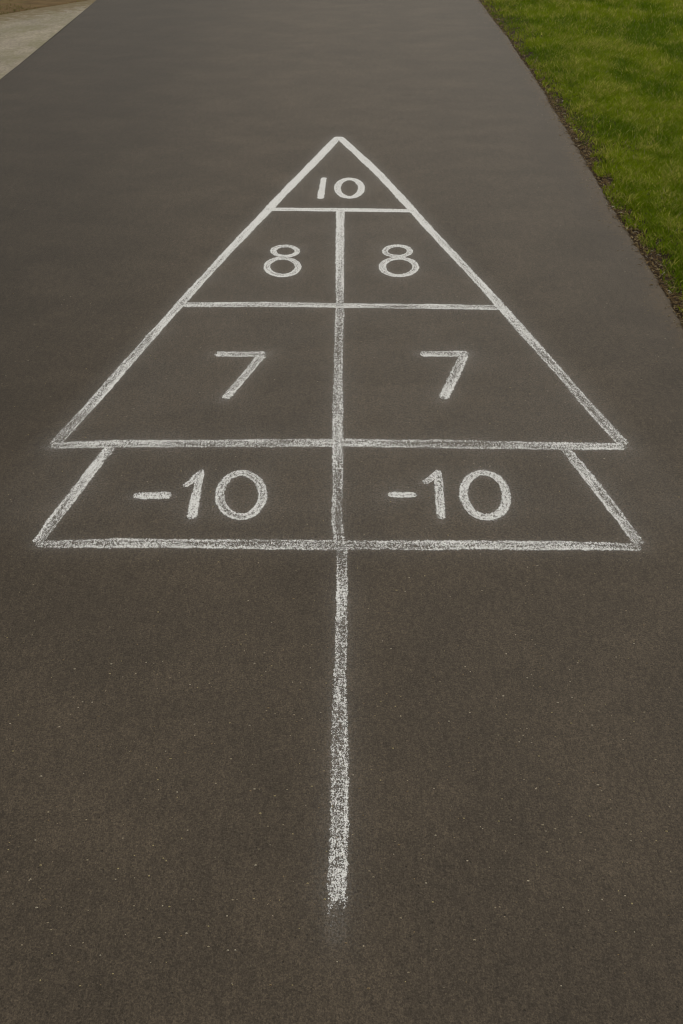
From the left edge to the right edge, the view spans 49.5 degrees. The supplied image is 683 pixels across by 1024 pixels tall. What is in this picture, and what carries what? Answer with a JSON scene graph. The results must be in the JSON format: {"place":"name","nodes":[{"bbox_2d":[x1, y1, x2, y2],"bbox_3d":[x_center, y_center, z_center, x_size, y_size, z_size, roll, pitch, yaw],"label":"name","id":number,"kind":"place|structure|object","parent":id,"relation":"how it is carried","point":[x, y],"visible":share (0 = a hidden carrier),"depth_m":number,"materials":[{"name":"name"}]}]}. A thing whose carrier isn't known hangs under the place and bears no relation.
{"place":"outdoors","nodes":[
{"label":"outdoors","id":0,"kind":"place"},
{"bbox_2d":[0,0,36,14],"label":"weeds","id":1,"kind":"object","parent":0,"point":[16,8],"visible":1,"depth_m":7.31,"materials":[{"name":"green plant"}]},
{"bbox_2d":[0,0,86,62],"bbox_3d":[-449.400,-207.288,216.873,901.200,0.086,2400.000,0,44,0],"label":"ground","id":2,"kind":"structure","parent":0,"point":[24,4],"depth_m":7.49,"materials":[{"name":"soil"}]},
{"bbox_2d":[0,0,95,78],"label":"sidewalk","id":3,"kind":"structure","parent":0,"point":[24,35],"depth_m":6.70,"materials":[{"name":"concrete"}]},
{"bbox_2d":[0,0,682,1023],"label":"driveway","id":4,"kind":"structure","parent":0,"point":[156,156],"depth_m":2.05,"materials":[{"name":"grey asphalt"}]},
{"bbox_2d":[134,470,267,519],"bbox_3d":[-0.420,-0.054,2.214,0.404,0.001,0.227,0,44,0],"label":"chalk number","id":5,"kind":"object","parent":4,"relation":"on","point":[196,500],"visible":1,"depth_m":2.21,"materials":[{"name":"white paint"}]},
{"bbox_2d":[215,351,264,398],"bbox_3d":[-0.377,-0.498,2.673,0.197,0.001,0.314,0,44,0],"label":"chalk number","id":6,"kind":"object","parent":4,"relation":"on","point":[234,390],"visible":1,"depth_m":2.71,"materials":[{"name":"white paint"}]},
{"bbox_2d":[263,245,301,276],"bbox_3d":[-0.262,-1.133,3.331,0.174,0.001,0.330,0,44,0],"label":"chalk number","id":7,"kind":"object","parent":4,"relation":"on","point":[297,269],"visible":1,"depth_m":3.32,"materials":[{"name":"white paint"}]},
{"bbox_2d":[32,137,643,914],"bbox_3d":[-0.010,-0.759,2.944,1.879,0.001,4.460,0,44,0],"label":"chalk court","id":8,"kind":"object","parent":4,"relation":"on","point":[290,185],"visible":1,"depth_m":2.39,"materials":[{"name":"white paint"}]},
{"bbox_2d":[317,177,364,198],"bbox_3d":[-0.001,-1.730,3.950,0.257,0.001,0.301,0,44,0],"label":"chalk number","id":9,"kind":"object","parent":4,"relation":"on","point":[338,186],"visible":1,"depth_m":3.94,"materials":[{"name":"white paint"}]},
{"bbox_2d":[2,0,682,989],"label":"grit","id":10,"kind":"object","parent":4,"relation":"on","point":[390,648],"visible":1,"depth_m":1.63,"materials":[{"name":"asphalt"}]},
{"bbox_2d":[378,244,418,276],"bbox_3d":[0.255,-1.134,3.332,0.184,0.001,0.329,0,44,0],"label":"chalk number","id":11,"kind":"object","parent":4,"relation":"on","point":[409,260],"visible":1,"depth_m":3.33,"materials":[{"name":"white paint"}]},
{"bbox_2d":[420,350,467,399],"bbox_3d":[0.385,-0.499,2.675,0.186,0.001,0.317,0,44,0],"label":"chalk number","id":12,"kind":"object","parent":4,"relation":"on","point":[447,391],"visible":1,"depth_m":2.71,"materials":[{"name":"white paint"}]},
{"bbox_2d":[388,470,510,519],"bbox_3d":[0.323,-0.053,2.212,0.371,0.001,0.229,0,44,0],"label":"chalk number","id":13,"kind":"object","parent":4,"relation":"on","point":[472,509],"visible":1,"depth_m":2.21,"materials":[{"name":"white paint"}]},
{"bbox_2d":[478,0,682,335],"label":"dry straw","id":14,"kind":"object","parent":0,"point":[605,180],"visible":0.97,"depth_m":4.02,"materials":[{"name":"plant"}]},
{"bbox_2d":[480,0,682,327],"bbox_3d":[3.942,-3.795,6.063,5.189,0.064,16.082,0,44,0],"label":"grass","id":15,"kind":"structure","parent":0,"point":[621,65],"depth_m":5.31,"materials":[{"name":"green plant"}]},
{"bbox_2d":[492,10,681,315],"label":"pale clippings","id":16,"kind":"object","parent":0,"point":[603,184],"visible":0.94,"depth_m":3.62,"materials":[{"name":"plant"}]}
]}

